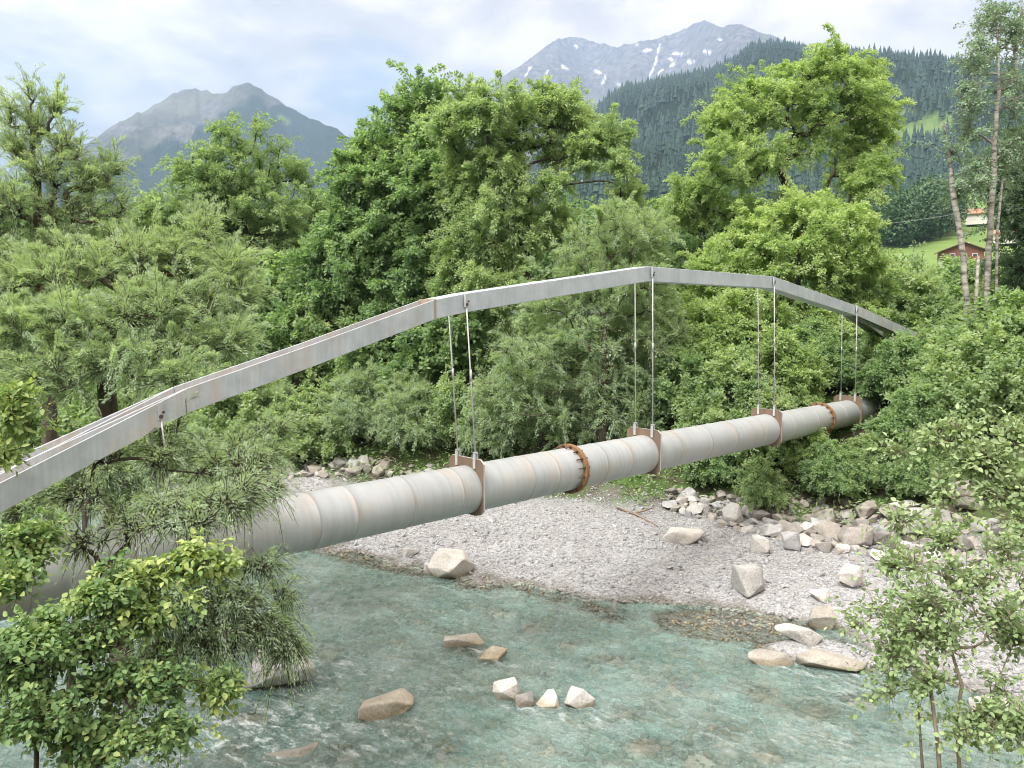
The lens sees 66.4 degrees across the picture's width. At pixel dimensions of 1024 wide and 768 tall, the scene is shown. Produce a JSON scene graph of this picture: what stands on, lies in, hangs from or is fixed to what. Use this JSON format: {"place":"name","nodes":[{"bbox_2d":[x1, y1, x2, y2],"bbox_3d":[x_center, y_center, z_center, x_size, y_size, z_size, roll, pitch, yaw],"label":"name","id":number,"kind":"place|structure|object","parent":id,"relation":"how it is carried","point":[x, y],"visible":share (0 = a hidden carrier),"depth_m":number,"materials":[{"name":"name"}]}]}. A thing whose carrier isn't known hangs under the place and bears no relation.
{"place":"outdoors","nodes":[
{"label":"outdoors","id":0,"kind":"place"},
{"bbox_2d":[5,82,349,217],"bbox_3d":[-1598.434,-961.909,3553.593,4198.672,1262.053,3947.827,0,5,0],"label":"mountain","id":1,"kind":"structure","parent":0,"point":[171,124],"depth_m":3606.54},
{"bbox_2d":[0,186,1023,767],"bbox_3d":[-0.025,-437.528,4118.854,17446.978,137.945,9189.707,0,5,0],"label":"ground","id":2,"kind":"structure","parent":0,"point":[790,646],"depth_m":15.88,"materials":[{"name":"gravel"}]},
{"bbox_2d":[0,171,72,348],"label":"deciduous tree","id":3,"kind":"object","parent":2,"relation":"on","point":[22,222],"visible":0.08,"depth_m":45.88,"materials":[{"name":"green plant"}]},
{"bbox_2d":[0,503,81,612],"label":"hazel bush","id":4,"kind":"object","parent":2,"relation":"on","point":[22,549],"visible":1,"depth_m":6.54,"materials":[{"name":"green plant"}]},
{"bbox_2d":[0,370,86,476],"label":"hazel bush","id":5,"kind":"object","parent":2,"relation":"on","point":[17,422],"visible":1,"depth_m":7.22,"materials":[{"name":"green plant"}]},
{"bbox_2d":[0,343,140,452],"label":"broadleaf bush","id":6,"kind":"object","parent":2,"relation":"on","point":[60,433],"visible":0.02,"depth_m":26.75,"materials":[{"name":"green plant"}]},
{"bbox_2d":[0,61,149,612],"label":"deciduous tree","id":7,"kind":"object","parent":2,"relation":"on","point":[93,179],"visible":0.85,"depth_m":15.43,"materials":[{"name":"green plant"}]},
{"bbox_2d":[26,185,164,339],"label":"deciduous tree","id":8,"kind":"object","parent":2,"relation":"on","point":[119,222],"visible":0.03,"depth_m":47.74,"materials":[{"name":"green plant"}]},
{"bbox_2d":[57,328,185,469],"bbox_3d":[-13.672,0.545,28.468,5.384,5.181,5.861,4,7,37],"label":"broadleaf bush","id":9,"kind":"object","parent":2,"relation":"on","point":[76,405],"visible":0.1,"depth_m":26.58,"materials":[{"name":"green plant"}]},
{"bbox_2d":[0,544,252,767],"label":"dogwood bush","id":10,"kind":"object","parent":2,"relation":"on","point":[35,717],"visible":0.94,"depth_m":5.86,"materials":[{"name":"green plant"}]},
{"bbox_2d":[0,193,281,667],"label":"willow tree","id":11,"kind":"object","parent":2,"relation":"on","point":[104,354],"visible":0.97,"depth_m":12.97,"materials":[{"name":"green plant"}]},
{"bbox_2d":[70,172,228,341],"bbox_3d":[-15.357,-4.649,34.027,6.854,9.289,6.108,0,5,0],"label":"deciduous tree","id":12,"kind":"object","parent":2,"relation":"on","point":[168,209],"visible":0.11,"depth_m":33.88,"materials":[{"name":"green plant"}]},
{"bbox_2d":[57,526,251,765],"bbox_3d":[-2.972,2.903,6.611,1.543,3.310,0.996,-1,5,-13],"label":"hazel bush","id":13,"kind":"object","parent":2,"relation":"on","point":[199,555],"visible":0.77,"depth_m":6.40,"materials":[{"name":"green plant"}]},
{"bbox_2d":[22,391,300,763],"bbox_3d":[-3.792,2.551,8.883,2.902,4.841,2.615,-2,6,-24],"label":"willow bush","id":14,"kind":"object","parent":2,"relation":"on","point":[238,497],"visible":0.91,"depth_m":8.50,"materials":[{"name":"green plant"}]},
{"bbox_2d":[0,406,332,718],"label":"willow bush","id":15,"kind":"object","parent":2,"relation":"on","point":[277,430],"visible":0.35,"depth_m":11.16,"materials":[{"name":"green plant"}]},
{"bbox_2d":[121,353,259,468],"bbox_3d":[-11.499,1.136,27.777,6.007,5.132,4.463,2,5,16],"label":"willow bush","id":16,"kind":"object","parent":2,"relation":"on","point":[155,392],"visible":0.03,"depth_m":27.27,"materials":[{"name":"green plant"}]},
{"bbox_2d":[97,541,318,767],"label":"willow bush","id":17,"kind":"object","parent":2,"relation":"on","point":[221,629],"visible":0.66,"depth_m":8.13,"materials":[{"name":"green plant"}]},
{"bbox_2d":[130,110,322,293],"bbox_3d":[-12.990,-6.470,36.530,9.340,12.063,7.085,0,5,0],"label":"deciduous tree","id":18,"kind":"object","parent":2,"relation":"on","point":[238,192],"visible":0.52,"depth_m":35.06,"materials":[{"name":"green plant"}]},
{"bbox_2d":[175,356,311,452],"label":"broadleaf bush","id":19,"kind":"object","parent":2,"relation":"on","point":[247,410],"visible":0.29,"depth_m":26.26,"materials":[{"name":"green plant"}]},
{"bbox_2d":[189,246,337,381],"bbox_3d":[-9.974,-2.649,31.974,7.319,5.892,6.189,4,7,41],"label":"broadleaf bush","id":20,"kind":"object","parent":2,"relation":"on","point":[281,317],"visible":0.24,"depth_m":30.42,"materials":[{"name":"green plant"}]},
{"bbox_2d":[245,649,315,688],"bbox_3d":[-3.722,4.650,12.748,1.178,0.666,0.892,1,5,8],"label":"rock","id":21,"kind":"object","parent":2,"relation":"on","point":[275,681],"visible":0.47,"depth_m":12.45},
{"bbox_2d":[245,378,322,451],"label":"willow bush","id":22,"kind":"object","parent":2,"relation":"on","point":[270,387],"visible":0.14,"depth_m":27.94,"materials":[{"name":"green plant"}]},
{"bbox_2d":[265,742,317,766],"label":"rock","id":23,"kind":"object","parent":2,"relation":"on","point":[300,752],"visible":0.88,"depth_m":10.63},
{"bbox_2d":[252,370,366,466],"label":"broadleaf bush","id":24,"kind":"object","parent":2,"relation":"on","point":[317,443],"visible":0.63,"depth_m":26.72,"materials":[{"name":"green plant"}]},
{"bbox_2d":[256,275,375,389],"bbox_3d":[-7.237,-2.175,31.002,5.861,5.181,5.384,0,5,-1],"label":"broadleaf bush","id":25,"kind":"object","parent":2,"relation":"on","point":[341,321],"visible":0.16,"depth_m":29.55,"materials":[{"name":"green plant"}]},
{"bbox_2d":[270,184,361,300],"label":"deciduous tree","id":26,"kind":"object","parent":2,"relation":"on","point":[316,208],"visible":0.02,"depth_m":38.15,"materials":[{"name":"green plant"}]},
{"bbox_2d":[307,355,394,448],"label":"willow bush","id":27,"kind":"object","parent":2,"relation":"on","point":[354,400],"visible":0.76,"depth_m":27.19,"materials":[{"name":"green plant"}]},
{"bbox_2d":[259,58,494,394],"bbox_3d":[-4.992,-5.835,30.953,9.008,14.465,7.225,0,5,0],"label":"maple tree","id":28,"kind":"object","parent":2,"relation":"on","point":[378,217],"visible":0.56,"depth_m":29.71,"materials":[{"name":"green plant"}]},
{"bbox_2d":[358,688,413,726],"bbox_3d":[-1.902,4.869,11.855,0.861,0.400,0.597,-14,2,-13],"label":"rock","id":29,"kind":"object","parent":2,"relation":"on","point":[380,709],"visible":1,"depth_m":11.65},
{"bbox_2d":[320,296,463,412],"bbox_3d":[-4.660,-1.055,30.128,5.778,4.652,4.886,5,7,44],"label":"broadleaf bush","id":30,"kind":"object","parent":2,"relation":"on","point":[402,359],"visible":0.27,"depth_m":28.77,"materials":[{"name":"green plant"}]},
{"bbox_2d":[356,365,462,455],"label":"willow bush","id":31,"kind":"object","parent":2,"relation":"on","point":[397,416],"visible":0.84,"depth_m":26.57,"materials":[{"name":"green plant"}]},
{"bbox_2d":[427,548,474,578],"bbox_3d":[-1.420,4.160,18.019,0.987,0.689,0.794,8,10,20],"label":"rock","id":32,"kind":"object","parent":2,"relation":"on","point":[446,563],"visible":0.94,"depth_m":17.80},
{"bbox_2d":[402,362,502,457],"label":"broadleaf bush","id":33,"kind":"object","parent":2,"relation":"on","point":[442,398],"visible":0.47,"depth_m":26.26,"materials":[{"name":"green plant"}]},
{"bbox_2d":[391,280,517,382],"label":"broadleaf bush","id":34,"kind":"object","parent":2,"relation":"on","point":[433,335],"visible":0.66,"depth_m":28.34,"materials":[{"name":"green plant"}]},
{"bbox_2d":[0,266,917,620],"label":"pipe bridge","id":35,"kind":"structure","parent":2,"relation":"on","point":[458,486],"depth_m":12.06,"materials":[{"name":"metal"}]},
{"bbox_2d":[443,633,487,652],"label":"rock","id":36,"kind":"object","parent":2,"relation":"on","point":[469,640],"visible":0.62,"depth_m":14.16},
{"bbox_2d":[476,646,507,663],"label":"rock","id":37,"kind":"object","parent":2,"relation":"on","point":[493,653],"visible":0.77,"depth_m":13.69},
{"bbox_2d":[454,372,537,458],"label":"willow bush","id":38,"kind":"object","parent":2,"relation":"on","point":[496,440],"visible":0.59,"depth_m":25.13,"materials":[{"name":"green plant"}]},
{"bbox_2d":[492,677,519,704],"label":"rock","id":39,"kind":"object","parent":2,"relation":"on","point":[503,690],"visible":0.88,"depth_m":12.17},
{"bbox_2d":[0,546,1022,767],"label":"riverbed stones","id":40,"kind":"object","parent":2,"relation":"on","point":[785,731],"visible":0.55,"depth_m":12.50,"materials":[{"name":"stone"}]},
{"bbox_2d":[515,691,533,713],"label":"rock","id":41,"kind":"object","parent":2,"relation":"on","point":[525,700],"visible":0.98,"depth_m":11.97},
{"bbox_2d":[413,69,649,340],"bbox_3d":[0.650,-5.072,28.005,8.804,12.231,5.188,0,5,0],"label":"ash tree","id":42,"kind":"object","parent":2,"relation":"on","point":[486,176],"visible":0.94,"depth_m":27.46,"materials":[{"name":"green plant"}]},
{"bbox_2d":[479,317,598,408],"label":"broadleaf bush","id":43,"kind":"object","parent":2,"relation":"on","point":[530,366],"visible":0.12,"depth_m":27.02,"materials":[{"name":"green plant"}]},
{"bbox_2d":[536,689,559,712],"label":"rock","id":44,"kind":"object","parent":2,"relation":"on","point":[548,700],"visible":1,"depth_m":11.96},
{"bbox_2d":[442,190,703,453],"bbox_3d":[2.422,-1.698,24.719,7.551,8.519,5.605,-4,7,-37],"label":"willow tree","id":45,"kind":"object","parent":2,"relation":"on","point":[596,407],"visible":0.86,"depth_m":24.26,"materials":[{"name":"green plant"}]},
{"bbox_2d":[506,188,640,327],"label":"deciduous tree","id":46,"kind":"object","parent":2,"relation":"on","point":[549,263],"visible":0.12,"depth_m":51.63,"materials":[{"name":"green plant"}]},
{"bbox_2d":[564,686,595,712],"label":"rock","id":47,"kind":"object","parent":2,"relation":"on","point":[577,698],"visible":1,"depth_m":11.94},
{"bbox_2d":[575,262,686,383],"bbox_3d":[4.612,-1.998,28.868,5.212,4.962,6.163,4,7,39],"label":"broadleaf bush","id":48,"kind":"object","parent":2,"relation":"on","point":[613,298],"visible":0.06,"depth_m":27.63,"materials":[{"name":"green plant"}]},
{"bbox_2d":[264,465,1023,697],"bbox_3d":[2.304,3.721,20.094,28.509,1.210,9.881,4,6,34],"label":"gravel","id":49,"kind":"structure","parent":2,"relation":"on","point":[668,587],"depth_m":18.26,"materials":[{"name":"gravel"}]},
{"bbox_2d":[837,563,863,586],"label":"rock","id":50,"kind":"object","parent":49,"relation":"on","point":[846,571],"visible":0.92,"depth_m":16.38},
{"bbox_2d":[625,742,663,760],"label":"sunken stone","id":51,"kind":"object","parent":2,"relation":"on","point":[639,755],"visible":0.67,"depth_m":10.87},
{"bbox_2d":[278,374,1020,542],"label":"undergrowth","id":52,"kind":"object","parent":2,"relation":"on","point":[696,484],"visible":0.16,"depth_m":22.93,"materials":[{"name":"green plant"}]},
{"bbox_2d":[613,342,738,429],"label":"broadleaf bush","id":53,"kind":"object","parent":2,"relation":"on","point":[688,362],"visible":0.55,"depth_m":24.26,"materials":[{"name":"green plant"}]},
{"bbox_2d":[662,527,704,544],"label":"rock","id":54,"kind":"object","parent":2,"relation":"on","point":[679,535],"visible":0.98,"depth_m":19.21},
{"bbox_2d":[626,289,756,377],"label":"broadleaf bush","id":55,"kind":"object","parent":2,"relation":"on","point":[712,326],"visible":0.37,"depth_m":25.38,"materials":[{"name":"green plant"}]},
{"bbox_2d":[683,753,711,767],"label":"rock","id":56,"kind":"object","parent":2,"relation":"on","point":[699,757],"visible":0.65,"depth_m":10.66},
{"bbox_2d":[646,169,767,301],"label":"deciduous tree","id":57,"kind":"object","parent":2,"relation":"on","point":[693,241],"visible":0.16,"depth_m":36.79,"materials":[{"name":"green plant"}]},
{"bbox_2d":[678,454,744,487],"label":"broadleaf bush","id":58,"kind":"object","parent":2,"relation":"on","point":[714,468],"visible":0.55,"depth_m":22.37,"materials":[{"name":"green plant"}]},
{"bbox_2d":[661,335,799,429],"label":"broadleaf bush","id":59,"kind":"object","parent":2,"relation":"on","point":[741,375],"visible":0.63,"depth_m":23.26,"materials":[{"name":"green plant"}]},
{"bbox_2d":[722,502,743,523],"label":"boulder","id":60,"kind":"object","parent":2,"relation":"on","point":[731,511],"visible":0.84,"depth_m":20.47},
{"bbox_2d":[731,564,763,597],"bbox_3d":[4.991,4.118,16.579,0.577,0.578,0.652,-3,6,-29],"label":"rock","id":61,"kind":"object","parent":2,"relation":"on","point":[747,580],"visible":1,"depth_m":16.38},
{"bbox_2d":[749,534,769,553],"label":"rock","id":62,"kind":"object","parent":2,"relation":"on","point":[758,543],"visible":0.94,"depth_m":18.37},
{"bbox_2d":[726,449,795,514],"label":"broadleaf bush","id":63,"kind":"object","parent":2,"relation":"on","point":[759,487],"visible":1,"depth_m":20.90,"materials":[{"name":"green plant"}]},
{"bbox_2d":[747,648,794,671],"bbox_3d":[4.465,4.786,13.510,0.807,0.319,0.336,1,5,6],"label":"rock","id":64,"kind":"object","parent":2,"relation":"on","point":[760,657],"visible":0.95,"depth_m":13.40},
{"bbox_2d":[723,377,822,470],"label":"broadleaf bush","id":65,"kind":"object","parent":2,"relation":"on","point":[768,452],"visible":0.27,"depth_m":22.24,"materials":[{"name":"green plant"}]},
{"bbox_2d":[711,319,839,406],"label":"broadleaf bush","id":66,"kind":"object","parent":2,"relation":"on","point":[797,372],"visible":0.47,"depth_m":24.50,"materials":[{"name":"green plant"}]},
{"bbox_2d":[644,22,916,235],"bbox_3d":[11.896,-7.782,33.980,11.846,15.410,5.968,-1,5,-12],"label":"ash tree","id":67,"kind":"object","parent":2,"relation":"on","point":[869,109],"visible":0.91,"depth_m":33.60,"materials":[{"name":"green plant"}]},
{"bbox_2d":[781,531,800,550],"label":"rock","id":68,"kind":"object","parent":2,"relation":"on","point":[790,540],"visible":0.84,"depth_m":18.62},
{"bbox_2d":[675,183,913,348],"bbox_3d":[10.170,-3.697,29.186,9.287,7.567,6.375,0,5,0],"label":"hazel tree","id":69,"kind":"object","parent":2,"relation":"on","point":[790,236],"visible":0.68,"depth_m":28.19,"materials":[{"name":"green plant"}]},
{"bbox_2d":[774,623,823,646],"bbox_3d":[5.147,4.474,14.045,0.840,0.417,0.598,2,6,20],"label":"rock","id":70,"kind":"object","parent":2,"relation":"on","point":[805,636],"visible":0.99,"depth_m":13.80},
{"bbox_2d":[778,427,839,495],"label":"broadleaf bush","id":71,"kind":"object","parent":2,"relation":"on","point":[795,455],"visible":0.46,"depth_m":21.76,"materials":[{"name":"green plant"}]},
{"bbox_2d":[809,605,835,632],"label":"rock","id":72,"kind":"object","parent":2,"relation":"on","point":[820,616],"visible":1,"depth_m":14.89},
{"bbox_2d":[787,315,859,393],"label":"broadleaf bush","id":73,"kind":"object","parent":2,"relation":"on","point":[825,339],"visible":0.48,"depth_m":25.69,"materials":[{"name":"green plant"}]},
{"bbox_2d":[812,519,841,538],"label":"boulder","id":74,"kind":"object","parent":2,"relation":"on","point":[825,528],"visible":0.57,"depth_m":19.52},
{"bbox_2d":[796,648,866,671],"bbox_3d":[5.436,4.748,13.336,1.158,0.303,0.523,1,5,9],"label":"rock","id":75,"kind":"object","parent":2,"relation":"on","point":[819,658],"visible":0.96,"depth_m":13.21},
{"bbox_2d":[795,438,876,502],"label":"broadleaf bush","id":76,"kind":"object","parent":2,"relation":"on","point":[834,475],"visible":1,"depth_m":20.89,"materials":[{"name":"green plant"}]},
{"bbox_2d":[837,526,873,546],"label":"rock","id":77,"kind":"object","parent":2,"relation":"on","point":[849,536],"visible":0.91,"depth_m":18.54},
{"bbox_2d":[834,309,894,389],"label":"broadleaf bush","id":78,"kind":"object","parent":2,"relation":"on","point":[866,341],"visible":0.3,"depth_m":26.18,"materials":[{"name":"green plant"}]},
{"bbox_2d":[854,500,877,518],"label":"rock","id":79,"kind":"object","parent":2,"relation":"on","point":[867,509],"visible":0.81,"depth_m":20.41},
{"bbox_2d":[840,424,897,494],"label":"broadleaf bush","id":80,"kind":"object","parent":2,"relation":"on","point":[865,458],"visible":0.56,"depth_m":21.38,"materials":[{"name":"green plant"}]},
{"bbox_2d":[833,275,909,341],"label":"broadleaf bush","id":81,"kind":"object","parent":2,"relation":"on","point":[884,302],"visible":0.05,"depth_m":28.73,"materials":[{"name":"green plant"}]},
{"bbox_2d":[842,329,933,404],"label":"broadleaf bush","id":82,"kind":"object","parent":2,"relation":"on","point":[883,371],"visible":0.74,"depth_m":23.84,"materials":[{"name":"green plant"}]},
{"bbox_2d":[851,174,974,246],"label":"wood","id":83,"kind":"object","parent":2,"relation":"on","point":[916,205],"visible":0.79,"depth_m":286.88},
{"bbox_2d":[852,375,974,455],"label":"broadleaf bush","id":84,"kind":"object","parent":2,"relation":"on","point":[918,398],"visible":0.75,"depth_m":21.30,"materials":[{"name":"green plant"}]},
{"bbox_2d":[879,443,948,500],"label":"broadleaf bush","id":85,"kind":"object","parent":2,"relation":"on","point":[900,481],"visible":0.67,"depth_m":20.48,"materials":[{"name":"green plant"}]},
{"bbox_2d":[880,239,952,297],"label":"broadleaf bush","id":86,"kind":"object","parent":2,"relation":"on","point":[908,270],"depth_m":43.11,"materials":[{"name":"green plant"}]},
{"bbox_2d":[876,241,958,331],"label":"broadleaf bush","id":87,"kind":"object","parent":2,"relation":"on","point":[922,286],"visible":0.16,"depth_m":29.98,"materials":[{"name":"green plant"}]},
{"bbox_2d":[896,302,938,332],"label":"broadleaf bush","id":88,"kind":"object","parent":2,"relation":"on","point":[915,316],"visible":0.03,"depth_m":29.10,"materials":[{"name":"green plant"}]},
{"bbox_2d":[824,494,1023,767],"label":"alder bush","id":89,"kind":"object","parent":2,"relation":"on","point":[1007,722],"visible":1,"depth_m":5.89,"materials":[{"name":"green plant"}]},
{"bbox_2d":[894,507,953,535],"bbox_3d":[9.954,3.386,19.075,1.437,0.855,0.660,0,5,-1],"label":"rock","id":90,"kind":"object","parent":2,"relation":"on","point":[947,515],"visible":0.21,"depth_m":18.79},
{"bbox_2d":[907,299,973,377],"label":"broadleaf bush","id":91,"kind":"object","parent":2,"relation":"on","point":[927,333],"visible":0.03,"depth_m":24.74,"materials":[{"name":"green plant"}]},
{"bbox_2d":[861,403,1023,556],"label":"alder bush","id":92,"kind":"object","parent":2,"relation":"on","point":[993,458],"visible":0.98,"depth_m":6.84,"materials":[{"name":"green plant"}]},
{"bbox_2d":[894,122,990,329],"bbox_3d":[13.787,-3.600,24.143,3.265,8.575,2.539,-2,6,-21],"label":"birch tree","id":93,"kind":"object","parent":2,"relation":"on","point":[950,151],"visible":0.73,"depth_m":23.48,"materials":[{"name":"green plant"}]},
{"bbox_2d":[905,282,992,333],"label":"broadleaf bush","id":94,"kind":"object","parent":2,"relation":"on","point":[940,305],"visible":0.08,"depth_m":28.71,"materials":[{"name":"green plant"}]},
{"bbox_2d":[879,302,1023,440],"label":"broadleaf bush","id":95,"kind":"object","parent":2,"relation":"on","point":[977,391],"visible":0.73,"depth_m":21.09,"materials":[{"name":"green plant"}]},
{"bbox_2d":[925,253,983,290],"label":"broadleaf bush","id":96,"kind":"object","parent":2,"relation":"on","point":[952,266],"visible":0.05,"depth_m":44.57,"materials":[{"name":"green plant"}]},
{"bbox_2d":[935,242,984,267],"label":"chalet","id":97,"kind":"object","parent":2,"relation":"on","point":[973,251],"visible":0.34,"depth_m":219.06,"materials":[{"name":"brown wood"}]},
{"bbox_2d":[949,479,983,510],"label":"rock","id":98,"kind":"object","parent":2,"relation":"on","point":[964,505],"visible":0.44,"depth_m":19.35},
{"bbox_2d":[911,285,1023,430],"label":"broadleaf bush","id":99,"kind":"object","parent":2,"relation":"on","point":[1008,308],"visible":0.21,"depth_m":22.54,"materials":[{"name":"green plant"}]},
{"bbox_2d":[930,433,1015,489],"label":"broadleaf bush","id":100,"kind":"object","parent":2,"relation":"on","point":[943,461],"visible":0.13,"depth_m":19.88,"materials":[{"name":"green plant"}]},
{"bbox_2d":[930,254,1023,331],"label":"broadleaf bush","id":101,"kind":"object","parent":2,"relation":"on","point":[992,284],"visible":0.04,"depth_m":28.57,"materials":[{"name":"green plant"}]},
{"bbox_2d":[938,0,1023,309],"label":"birch tree","id":102,"kind":"object","parent":2,"relation":"on","point":[998,11],"visible":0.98,"depth_m":23.94,"materials":[{"name":"green plant"}]},
{"bbox_2d":[965,208,996,225],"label":"house","id":103,"kind":"structure","parent":2,"relation":"on","point":[972,219],"depth_m":330.71,"materials":[{"name":"white paint"}]},
{"bbox_2d":[963,122,1023,301],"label":"deciduous tree","id":104,"kind":"object","parent":2,"relation":"on","point":[1012,213],"visible":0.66,"depth_m":27.06,"materials":[{"name":"green plant"}]},
{"bbox_2d":[0,511,1023,767],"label":"river water","id":105,"kind":"structure","parent":0,"point":[738,673],"depth_m":12.64,"materials":[{"name":"liquid"}]},
{"bbox_2d":[0,0,1023,312],"label":"sky","id":106,"kind":"structure","parent":0,"point":[324,60],"materials":[{"name":"white"}]},
{"bbox_2d":[430,20,800,165],"bbox_3d":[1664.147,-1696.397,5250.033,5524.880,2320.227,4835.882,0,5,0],"label":"mountain","id":107,"kind":"structure","parent":0,"point":[599,70],"depth_m":5701.55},
{"bbox_2d":[500,48,1023,252],"bbox_3d":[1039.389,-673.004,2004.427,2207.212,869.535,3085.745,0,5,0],"label":"mountain","id":108,"kind":"structure","parent":0,"point":[931,121],"depth_m":1099.41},
{"bbox_2d":[530,36,1023,210],"bbox_3d":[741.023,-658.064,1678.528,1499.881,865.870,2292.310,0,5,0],"label":"conifer forest","id":109,"kind":"object","parent":108,"relation":"on","point":[685,81],"visible":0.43,"depth_m":1085.89,"materials":[{"name":"plant"}]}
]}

